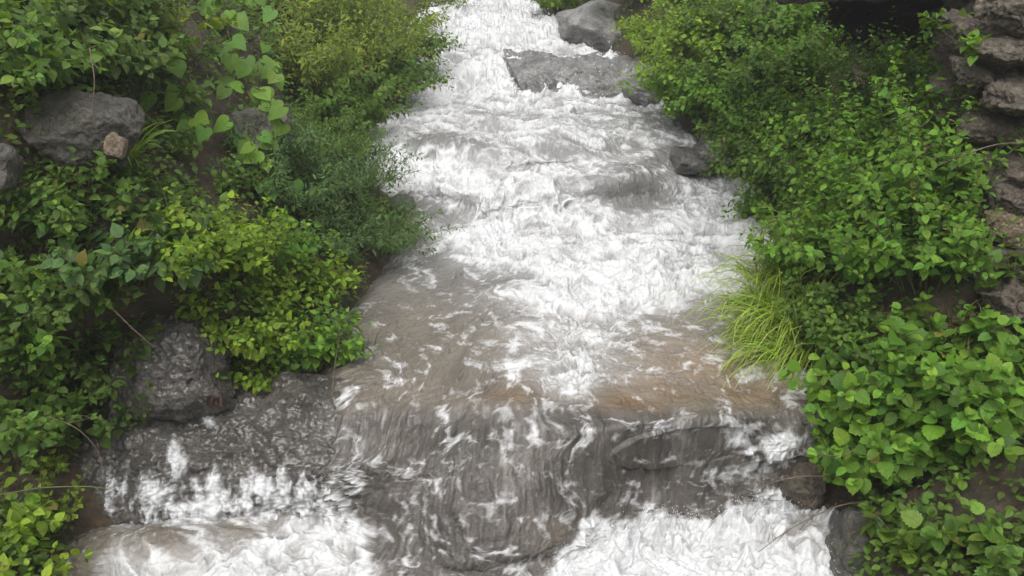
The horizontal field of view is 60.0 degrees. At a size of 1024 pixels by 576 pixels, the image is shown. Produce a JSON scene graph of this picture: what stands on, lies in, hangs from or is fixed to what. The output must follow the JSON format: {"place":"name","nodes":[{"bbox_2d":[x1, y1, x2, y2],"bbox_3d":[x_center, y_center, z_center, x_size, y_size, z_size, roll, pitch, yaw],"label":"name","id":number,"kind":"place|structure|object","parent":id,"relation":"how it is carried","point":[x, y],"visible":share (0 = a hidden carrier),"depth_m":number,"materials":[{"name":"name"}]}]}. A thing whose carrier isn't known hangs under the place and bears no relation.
{"place":"outdoors","nodes":[
{"label":"outdoors","id":0,"kind":"place"},
{"bbox_2d":[0,0,453,575],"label":"bank","id":1,"kind":"structure","parent":0,"point":[90,516],"depth_m":6.22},
{"bbox_2d":[0,143,23,189],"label":"boulder","id":2,"kind":"object","parent":1,"relation":"on","point":[11,164],"visible":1,"depth_m":5.07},
{"bbox_2d":[0,455,69,552],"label":"shrub","id":3,"kind":"object","parent":1,"relation":"on","point":[34,508],"visible":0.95,"depth_m":5.42,"materials":[{"name":"green plant"}]},
{"bbox_2d":[0,520,92,575],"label":"shrub","id":4,"kind":"object","parent":1,"relation":"on","point":[62,566],"visible":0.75,"depth_m":5.26,"materials":[{"name":"green plant"}]},
{"bbox_2d":[0,219,105,310],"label":"shrub","id":5,"kind":"object","parent":1,"relation":"on","point":[18,277],"visible":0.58,"depth_m":5.35,"materials":[{"name":"green plant"}]},
{"bbox_2d":[0,163,109,232],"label":"shrub","id":6,"kind":"object","parent":1,"relation":"on","point":[26,192],"visible":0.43,"depth_m":5.36,"materials":[{"name":"green plant"}]},
{"bbox_2d":[0,289,119,376],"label":"shrub","id":7,"kind":"object","parent":1,"relation":"on","point":[41,339],"visible":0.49,"depth_m":5.43,"materials":[{"name":"green plant"}]},
{"bbox_2d":[0,355,122,474],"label":"shrub","id":8,"kind":"object","parent":1,"relation":"on","point":[20,434],"visible":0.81,"depth_m":5.55,"materials":[{"name":"green plant"}]},
{"bbox_2d":[0,326,122,385],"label":"shrub","id":9,"kind":"object","parent":1,"relation":"on","point":[49,370],"visible":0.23,"depth_m":5.68,"materials":[{"name":"green plant"}]},
{"bbox_2d":[0,239,142,343],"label":"shrub","id":10,"kind":"object","parent":1,"relation":"on","point":[69,304],"visible":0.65,"depth_m":5.32,"materials":[{"name":"green plant"}]},
{"bbox_2d":[0,0,150,108],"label":"shrub","id":11,"kind":"object","parent":1,"relation":"on","point":[50,59],"visible":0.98,"depth_m":5.33,"materials":[{"name":"green plant"}]},
{"bbox_2d":[0,141,159,244],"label":"shrub","id":12,"kind":"object","parent":1,"relation":"on","point":[69,216],"visible":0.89,"depth_m":5.42,"materials":[{"name":"green plant"}]},
{"bbox_2d":[5,0,156,32],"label":"shrub","id":13,"kind":"object","parent":1,"relation":"on","point":[70,7],"visible":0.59,"depth_m":6.08,"materials":[{"name":"green plant"}]},
{"bbox_2d":[19,90,145,170],"bbox_3d":[-2.803,-1.029,5.755,0.835,0.516,0.655,0,22,0],"label":"boulder","id":14,"kind":"object","parent":1,"relation":"on","point":[65,120],"visible":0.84,"depth_m":5.53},
{"bbox_2d":[7,0,179,86],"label":"shrub","id":15,"kind":"object","parent":1,"relation":"on","point":[128,68],"visible":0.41,"depth_m":6.29,"materials":[{"name":"green plant"}]},
{"bbox_2d":[50,379,154,449],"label":"shrub","id":16,"kind":"object","parent":1,"relation":"on","point":[98,427],"visible":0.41,"depth_m":5.91,"materials":[{"name":"green plant"}]},
{"bbox_2d":[47,313,164,400],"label":"shrub","id":17,"kind":"object","parent":1,"relation":"on","point":[88,381],"visible":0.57,"depth_m":5.84,"materials":[{"name":"green plant"}]},
{"bbox_2d":[21,198,215,295],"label":"shrub","id":18,"kind":"object","parent":1,"relation":"on","point":[119,268],"visible":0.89,"depth_m":5.35,"materials":[{"name":"green plant"}]},
{"bbox_2d":[56,7,198,94],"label":"shrub","id":19,"kind":"object","parent":1,"relation":"on","point":[173,36],"visible":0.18,"depth_m":6.90,"materials":[{"name":"green plant"}]},
{"bbox_2d":[102,223,225,292],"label":"shrub","id":20,"kind":"object","parent":1,"relation":"on","point":[117,231],"visible":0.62,"depth_m":5.53,"materials":[{"name":"green plant"}]},
{"bbox_2d":[107,311,238,429],"bbox_3d":[-2.417,0.640,6.297,1.009,1.117,0.900,0,22,0],"label":"boulder","id":21,"kind":"object","parent":1,"relation":"on","point":[180,370],"visible":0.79,"depth_m":5.94,"materials":[{"name":"stone"}]},
{"bbox_2d":[140,59,212,160],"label":"vine","id":22,"kind":"object","parent":1,"relation":"on","point":[199,121],"visible":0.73,"depth_m":7.01,"materials":[{"name":"green plant"}]},
{"bbox_2d":[141,73,214,113],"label":"shrub","id":23,"kind":"object","parent":1,"relation":"on","point":[193,95],"visible":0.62,"depth_m":7.13,"materials":[{"name":"green plant"}]},
{"bbox_2d":[119,0,238,47],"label":"shrub","id":24,"kind":"object","parent":1,"relation":"on","point":[200,26],"visible":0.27,"depth_m":7.70,"materials":[{"name":"green plant"}]},
{"bbox_2d":[122,181,260,281],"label":"shrub","id":25,"kind":"object","parent":1,"relation":"on","point":[198,246],"visible":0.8,"depth_m":5.68,"materials":[{"name":"green plant"}]},
{"bbox_2d":[70,372,343,524],"bbox_3d":[-1.905,1.312,6.265,2.735,1.228,1.094,-3,23,-7],"label":"rock slab","id":26,"kind":"object","parent":1,"relation":"on","point":[289,424],"visible":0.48,"depth_m":6.00,"materials":[{"name":"stone"}]},
{"bbox_2d":[104,415,330,524],"bbox_3d":[-1.901,1.343,6.077,2.122,0.836,0.694,0,22,0],"label":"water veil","id":27,"kind":"object","parent":26,"relation":"on","point":[209,506],"visible":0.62,"depth_m":5.92,"materials":[{"name":"white"}]},
{"bbox_2d":[156,263,271,322],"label":"shrub","id":28,"kind":"object","parent":1,"relation":"on","point":[202,311],"visible":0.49,"depth_m":6.01,"materials":[{"name":"green plant"}]},
{"bbox_2d":[0,0,438,575],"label":"undergrowth","id":29,"kind":"object","parent":1,"relation":"on","point":[24,384],"visible":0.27,"depth_m":6.28,"materials":[{"name":"green plant"}]},
{"bbox_2d":[196,0,256,109],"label":"vine","id":30,"kind":"object","parent":1,"relation":"hanging from","point":[246,67],"visible":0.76,"depth_m":8.42,"materials":[{"name":"green plant"}]},
{"bbox_2d":[212,154,264,193],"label":"shrub","id":31,"kind":"object","parent":1,"relation":"on","point":[231,179],"visible":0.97,"depth_m":7.17,"materials":[{"name":"green plant"}]},
{"bbox_2d":[215,355,278,394],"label":"shrub","id":32,"kind":"object","parent":1,"relation":"on","point":[256,381],"visible":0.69,"depth_m":6.26,"materials":[{"name":"green plant"}]},
{"bbox_2d":[190,197,310,280],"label":"shrub","id":33,"kind":"object","parent":1,"relation":"on","point":[249,255],"visible":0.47,"depth_m":6.14,"materials":[{"name":"green plant"}]},
{"bbox_2d":[191,274,317,361],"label":"shrub","id":34,"kind":"object","parent":1,"relation":"on","point":[243,338],"visible":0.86,"depth_m":6.15,"materials":[{"name":"green plant"}]},
{"bbox_2d":[212,100,303,226],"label":"vine","id":35,"kind":"object","parent":1,"relation":"on","point":[247,148],"visible":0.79,"depth_m":7.41,"materials":[{"name":"green plant"}]},
{"bbox_2d":[225,107,294,158],"bbox_3d":[-2.286,-1.368,8.010,0.668,0.563,0.750,-18,29,-37],"label":"boulder","id":36,"kind":"object","parent":1,"relation":"on","point":[246,115],"visible":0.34,"depth_m":7.69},
{"bbox_2d":[244,0,289,143],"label":"vine","id":37,"kind":"object","parent":1,"relation":"hanging from","point":[270,70],"visible":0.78,"depth_m":8.96,"materials":[{"name":"green plant"}]},
{"bbox_2d":[220,101,326,172],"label":"shrub","id":38,"kind":"object","parent":1,"relation":"on","point":[302,142],"visible":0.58,"depth_m":7.61,"materials":[{"name":"green plant"}]},
{"bbox_2d":[209,137,352,224],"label":"shrub","id":39,"kind":"object","parent":1,"relation":"on","point":[311,192],"visible":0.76,"depth_m":7.43,"materials":[{"name":"green plant"}]},
{"bbox_2d":[223,214,340,272],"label":"shrub","id":40,"kind":"object","parent":1,"relation":"on","point":[297,247],"visible":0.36,"depth_m":6.82,"materials":[{"name":"green plant"}]},
{"bbox_2d":[240,293,374,371],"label":"shrub","id":41,"kind":"object","parent":1,"relation":"on","point":[320,348],"visible":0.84,"depth_m":6.38,"materials":[{"name":"green plant"}]},
{"bbox_2d":[256,230,364,315],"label":"shrub","id":42,"kind":"object","parent":1,"relation":"on","point":[330,275],"visible":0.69,"depth_m":6.80,"materials":[{"name":"green plant"}]},
{"bbox_2d":[250,3,379,102],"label":"shrub","id":43,"kind":"object","parent":1,"relation":"on","point":[307,72],"visible":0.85,"depth_m":9.80,"materials":[{"name":"green plant"}]},
{"bbox_2d":[274,88,368,158],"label":"shrub","id":44,"kind":"object","parent":1,"relation":"on","point":[327,128],"visible":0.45,"depth_m":8.65,"materials":[{"name":"green plant"}]},
{"bbox_2d":[259,0,388,42],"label":"shrub","id":45,"kind":"object","parent":1,"relation":"on","point":[350,7],"visible":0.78,"depth_m":11.16,"materials":[{"name":"green plant"}]},
{"bbox_2d":[273,121,394,206],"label":"shrub","id":46,"kind":"object","parent":1,"relation":"on","point":[350,185],"visible":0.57,"depth_m":8.04,"materials":[{"name":"green plant"}]},
{"bbox_2d":[268,167,406,263],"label":"shrub","id":47,"kind":"object","parent":1,"relation":"on","point":[339,225],"visible":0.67,"depth_m":7.66,"materials":[{"name":"green plant"}]},
{"bbox_2d":[295,94,393,164],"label":"shrub","id":48,"kind":"object","parent":1,"relation":"on","point":[354,149],"visible":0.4,"depth_m":9.21,"materials":[{"name":"green plant"}]},
{"bbox_2d":[274,0,432,91],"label":"shrub","id":49,"kind":"object","parent":1,"relation":"on","point":[370,46],"visible":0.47,"depth_m":11.02,"materials":[{"name":"green plant"}]},
{"bbox_2d":[290,47,422,135],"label":"shrub","id":50,"kind":"object","parent":1,"relation":"on","point":[374,103],"visible":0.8,"depth_m":10.03,"materials":[{"name":"green plant"}]},
{"bbox_2d":[320,130,427,192],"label":"shrub","id":51,"kind":"object","parent":1,"relation":"on","point":[390,177],"visible":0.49,"depth_m":8.98,"materials":[{"name":"green plant"}]},
{"bbox_2d":[325,0,449,76],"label":"shrub","id":52,"kind":"object","parent":1,"relation":"on","point":[405,40],"visible":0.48,"depth_m":12.03,"materials":[{"name":"green plant"}]},
{"bbox_2d":[321,37,454,104],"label":"shrub","id":53,"kind":"object","parent":1,"relation":"on","point":[382,75],"visible":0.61,"depth_m":11.60,"materials":[{"name":"green plant"}]},
{"bbox_2d":[330,173,465,259],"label":"shrub","id":54,"kind":"object","parent":1,"relation":"on","point":[398,248],"visible":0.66,"depth_m":8.17,"materials":[{"name":"green plant"}]},
{"bbox_2d":[358,4,466,71],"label":"shrub","id":55,"kind":"object","parent":1,"relation":"on","point":[432,44],"visible":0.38,"depth_m":12.79,"materials":[{"name":"green plant"}]},
{"bbox_2d":[56,0,842,575],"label":"water","id":56,"kind":"structure","parent":0,"point":[534,390],"depth_m":6.26,"materials":[{"name":"liquid"}]},
{"bbox_2d":[107,0,850,575],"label":"spray","id":57,"kind":"object","parent":56,"relation":"on","point":[535,20],"visible":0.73,"depth_m":5.92,"materials":[{"name":"liquid"}]},
{"bbox_2d":[537,0,1023,575],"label":"bank","id":58,"kind":"structure","parent":0,"point":[987,488],"depth_m":6.22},
{"bbox_2d":[494,49,660,98],"bbox_3d":[1.249,-3.095,13.655,3.117,0.974,2.801,0,22,0],"label":"rock ledge","id":59,"kind":"object","parent":58,"relation":"on","point":[526,73],"visible":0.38,"depth_m":13.02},
{"bbox_2d":[557,0,621,52],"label":"boulder","id":60,"kind":"object","parent":58,"relation":"on","point":[589,24],"visible":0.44,"depth_m":14.65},
{"bbox_2d":[617,27,743,101],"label":"shrub","id":61,"kind":"object","parent":58,"relation":"on","point":[655,65],"visible":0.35,"depth_m":10.87,"materials":[{"name":"green plant"}]},
{"bbox_2d":[607,27,766,124],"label":"shrub","id":62,"kind":"object","parent":58,"relation":"on","point":[689,86],"visible":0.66,"depth_m":10.31,"materials":[{"name":"green plant"}]},
{"bbox_2d":[630,0,775,69],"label":"shrub","id":63,"kind":"object","parent":58,"relation":"on","point":[682,34],"visible":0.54,"depth_m":10.90,"materials":[{"name":"green plant"}]},
{"bbox_2d":[663,0,798,53],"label":"shrub","id":64,"kind":"object","parent":58,"relation":"on","point":[722,12],"visible":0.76,"depth_m":10.56,"materials":[{"name":"green plant"}]},
{"bbox_2d":[680,68,803,130],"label":"shrub","id":65,"kind":"object","parent":58,"relation":"on","point":[727,117],"visible":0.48,"depth_m":9.91,"materials":[{"name":"green plant"}]},
{"bbox_2d":[720,185,788,227],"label":"shrub","id":66,"kind":"object","parent":58,"relation":"on","point":[746,210],"visible":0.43,"depth_m":9.26,"materials":[{"name":"green plant"}]},
{"bbox_2d":[691,91,829,162],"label":"shrub","id":67,"kind":"object","parent":58,"relation":"on","point":[726,138],"visible":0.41,"depth_m":9.79,"materials":[{"name":"green plant"}]},
{"bbox_2d":[664,6,860,105],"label":"shrub","id":68,"kind":"object","parent":58,"relation":"on","point":[772,70],"visible":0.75,"depth_m":9.84,"materials":[{"name":"green plant"}]},
{"bbox_2d":[682,207,844,305],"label":"grass clump","id":69,"kind":"object","parent":58,"relation":"on","point":[762,271],"visible":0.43,"depth_m":6.89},
{"bbox_2d":[662,242,876,357],"bbox_3d":[1.885,0.033,6.616,1.458,0.638,1.477,0,22,0],"label":"grass clump","id":70,"kind":"object","parent":58,"relation":"on","point":[773,307],"visible":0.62,"depth_m":6.67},
{"bbox_2d":[705,118,835,210],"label":"shrub","id":71,"kind":"object","parent":58,"relation":"on","point":[776,185],"visible":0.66,"depth_m":8.92,"materials":[{"name":"green plant"}]},
{"bbox_2d":[721,0,831,40],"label":"shrub","id":72,"kind":"object","parent":58,"relation":"on","point":[809,10],"visible":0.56,"depth_m":10.41,"materials":[{"name":"green plant"}]},
{"bbox_2d":[720,69,833,137],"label":"shrub","id":73,"kind":"object","parent":58,"relation":"on","point":[761,109],"visible":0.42,"depth_m":9.68,"materials":[{"name":"green plant"}]},
{"bbox_2d":[685,278,878,394],"bbox_3d":[2.009,0.274,6.425,1.346,0.678,1.371,0,22,0],"label":"grass clump","id":74,"kind":"object","parent":58,"relation":"on","point":[774,350],"visible":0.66,"depth_m":6.45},
{"bbox_2d":[555,0,1023,575],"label":"undergrowth","id":75,"kind":"object","parent":58,"relation":"on","point":[943,560],"visible":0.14,"depth_m":5.26,"materials":[{"name":"green plant"}]},
{"bbox_2d":[735,6,850,83],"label":"shrub","id":76,"kind":"object","parent":58,"relation":"on","point":[812,72],"visible":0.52,"depth_m":9.89,"materials":[{"name":"green plant"}]},
{"bbox_2d":[739,177,847,283],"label":"shrub","id":77,"kind":"object","parent":58,"relation":"on","point":[775,258],"visible":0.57,"depth_m":6.60,"materials":[{"name":"green plant"}]},
{"bbox_2d":[780,461,826,510],"bbox_3d":[2.027,1.342,6.132,0.355,0.411,0.409,0,22,0],"label":"boulder","id":78,"kind":"object","parent":58,"relation":"on","point":[806,493],"visible":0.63,"depth_m":5.97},
{"bbox_2d":[741,103,929,223],"bbox_3d":[2.629,-0.976,7.098,1.385,1.062,1.363,0,22,0],"label":"shrub","id":79,"kind":"object","parent":58,"relation":"on","point":[804,173],"visible":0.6,"depth_m":7.17,"materials":[{"name":"green plant"}]},
{"bbox_2d":[771,254,900,350],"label":"shrub","id":80,"kind":"object","parent":58,"relation":"on","point":[823,315],"visible":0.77,"depth_m":6.12,"materials":[{"name":"green plant"}]},
{"bbox_2d":[764,39,911,152],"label":"shrub","id":81,"kind":"object","parent":58,"relation":"on","point":[801,110],"visible":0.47,"depth_m":8.77,"materials":[{"name":"green plant"}]},
{"bbox_2d":[816,319,894,372],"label":"shrub","id":82,"kind":"object","parent":58,"relation":"on","point":[854,352],"visible":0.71,"depth_m":5.82,"materials":[{"name":"green plant"}]},
{"bbox_2d":[825,505,897,575],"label":"boulder","id":83,"kind":"object","parent":58,"relation":"on","point":[848,521],"visible":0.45,"depth_m":5.47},
{"bbox_2d":[812,5,939,124],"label":"shrub","id":84,"kind":"object","parent":58,"relation":"on","point":[851,75],"visible":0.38,"depth_m":8.87,"materials":[{"name":"green plant"}]},
{"bbox_2d":[768,141,988,301],"bbox_3d":[2.425,-0.425,6.152,1.426,0.965,1.451,0,22,0],"label":"shrub","id":85,"kind":"object","parent":58,"relation":"on","point":[850,275],"visible":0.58,"depth_m":6.11,"materials":[{"name":"green plant"}]},
{"bbox_2d":[779,331,985,454],"bbox_3d":[2.437,0.592,5.793,1.312,0.677,1.153,0,22,0],"label":"broad leaved bush","id":86,"kind":"object","parent":58,"relation":"on","point":[841,386],"visible":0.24,"depth_m":5.59,"materials":[{"name":"green plant"}]},
{"bbox_2d":[792,38,984,203],"bbox_3d":[2.719,-1.199,6.520,1.204,1.229,1.585,-8,24,-19],"label":"shrub","id":87,"kind":"object","parent":58,"relation":"on","point":[862,126],"visible":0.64,"depth_m":6.52,"materials":[{"name":"green plant"}]},
{"bbox_2d":[851,26,937,86],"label":"shrub","id":88,"kind":"object","parent":58,"relation":"on","point":[910,53],"visible":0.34,"depth_m":8.88,"materials":[{"name":"green plant"}]},
{"bbox_2d":[858,496,949,566],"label":"broad leaved bush","id":89,"kind":"object","parent":58,"relation":"on","point":[870,511],"visible":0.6,"depth_m":5.16,"materials":[{"name":"green plant"}]},
{"bbox_2d":[806,334,1019,494],"bbox_3d":[2.479,0.863,5.620,1.266,0.733,1.173,0,22,0],"label":"broad leaved bush","id":90,"kind":"object","parent":58,"relation":"on","point":[909,459],"visible":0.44,"depth_m":5.42,"materials":[{"name":"green plant"}]},
{"bbox_2d":[808,134,1018,294],"bbox_3d":[2.555,-0.465,5.794,1.281,1.068,1.125,15,27,33],"label":"shrub","id":91,"kind":"object","parent":58,"relation":"on","point":[953,246],"visible":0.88,"depth_m":5.72,"materials":[{"name":"green plant"}]},
{"bbox_2d":[822,45,1023,225],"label":"shrub","id":92,"kind":"object","parent":58,"relation":"on","point":[912,173],"visible":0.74,"depth_m":5.95,"materials":[{"name":"green plant"}]},
{"bbox_2d":[829,286,1023,455],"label":"broad leaved bush","id":93,"kind":"object","parent":58,"relation":"on","point":[902,363],"visible":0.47,"depth_m":5.40,"materials":[{"name":"green plant"}]},
{"bbox_2d":[852,318,1023,462],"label":"broad leaved bush","id":94,"kind":"object","parent":58,"relation":"on","point":[1004,427],"visible":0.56,"depth_m":5.16,"materials":[{"name":"green plant"}]},
{"bbox_2d":[869,291,1023,415],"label":"broad leaved bush","id":95,"kind":"object","parent":58,"relation":"on","point":[1001,357],"visible":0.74,"depth_m":5.46,"materials":[{"name":"green plant"}]},
{"bbox_2d":[898,497,1023,575],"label":"broad leaved bush","id":96,"kind":"object","parent":58,"relation":"on","point":[990,530],"visible":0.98,"depth_m":4.72,"materials":[{"name":"green plant"}]},
{"bbox_2d":[928,0,1023,153],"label":"rock wall","id":97,"kind":"structure","parent":58,"relation":"on","point":[940,52],"depth_m":7.12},
{"bbox_2d":[927,67,1003,125],"bbox_3d":[3.358,-1.422,6.548,0.554,0.386,0.542,0,22,0],"label":"boulder","id":98,"kind":"object","parent":97,"relation":"attached to","point":[948,82],"visible":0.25,"depth_m":6.46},
{"bbox_2d":[948,55,1003,95],"bbox_3d":[3.248,-1.463,6.157,0.358,0.262,0.597,0,22,0],"label":"shale stone","id":99,"kind":"object","parent":97,"relation":"attached to","point":[980,76],"visible":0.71,"depth_m":6.03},
{"bbox_2d":[936,9,1004,48],"bbox_3d":[3.248,-1.818,6.252,0.437,0.263,0.399,19,29,37],"label":"shale stone","id":100,"kind":"object","parent":99,"relation":"on","point":[969,23],"visible":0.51,"depth_m":6.18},
{"bbox_2d":[966,35,1023,68],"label":"shale stone","id":101,"kind":"object","parent":99,"relation":"on","point":[1005,51],"visible":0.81,"depth_m":5.74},
{"bbox_2d":[973,0,1023,36],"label":"shale stone","id":102,"kind":"object","parent":101,"relation":"on","point":[1006,17],"visible":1,"depth_m":5.73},
{"bbox_2d":[955,110,1023,147],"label":"shale stone","id":103,"kind":"object","parent":97,"relation":"attached to","point":[986,126],"visible":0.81,"depth_m":5.99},
{"bbox_2d":[978,68,1023,115],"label":"shale stone","id":104,"kind":"object","parent":103,"relation":"on","point":[1005,93],"visible":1,"depth_m":5.76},
{"bbox_2d":[976,151,1023,188],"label":"boulder","id":105,"kind":"object","parent":97,"relation":"attached to","point":[1013,174],"visible":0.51,"depth_m":5.89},
{"bbox_2d":[966,236,1023,293],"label":"boulder","id":106,"kind":"object","parent":58,"relation":"on","point":[1011,259],"visible":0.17,"depth_m":5.81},
{"bbox_2d":[984,209,1023,249],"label":"boulder","id":107,"kind":"object","parent":106,"relation":"on","point":[1015,230],"visible":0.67,"depth_m":5.80,"materials":[{"name":"beige stone"}]},
{"bbox_2d":[980,180,1023,214],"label":"shale stone","id":108,"kind":"object","parent":107,"relation":"on","point":[1009,198],"visible":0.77,"depth_m":5.84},
{"bbox_2d":[978,276,1023,324],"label":"shale stone","id":109,"kind":"object","parent":58,"relation":"on","point":[1006,298],"visible":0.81,"depth_m":5.58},
{"bbox_2d":[961,232,1023,290],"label":"shrub","id":110,"kind":"object","parent":109,"relation":"on","point":[996,256],"depth_m":5.62,"materials":[{"name":"green plant"}]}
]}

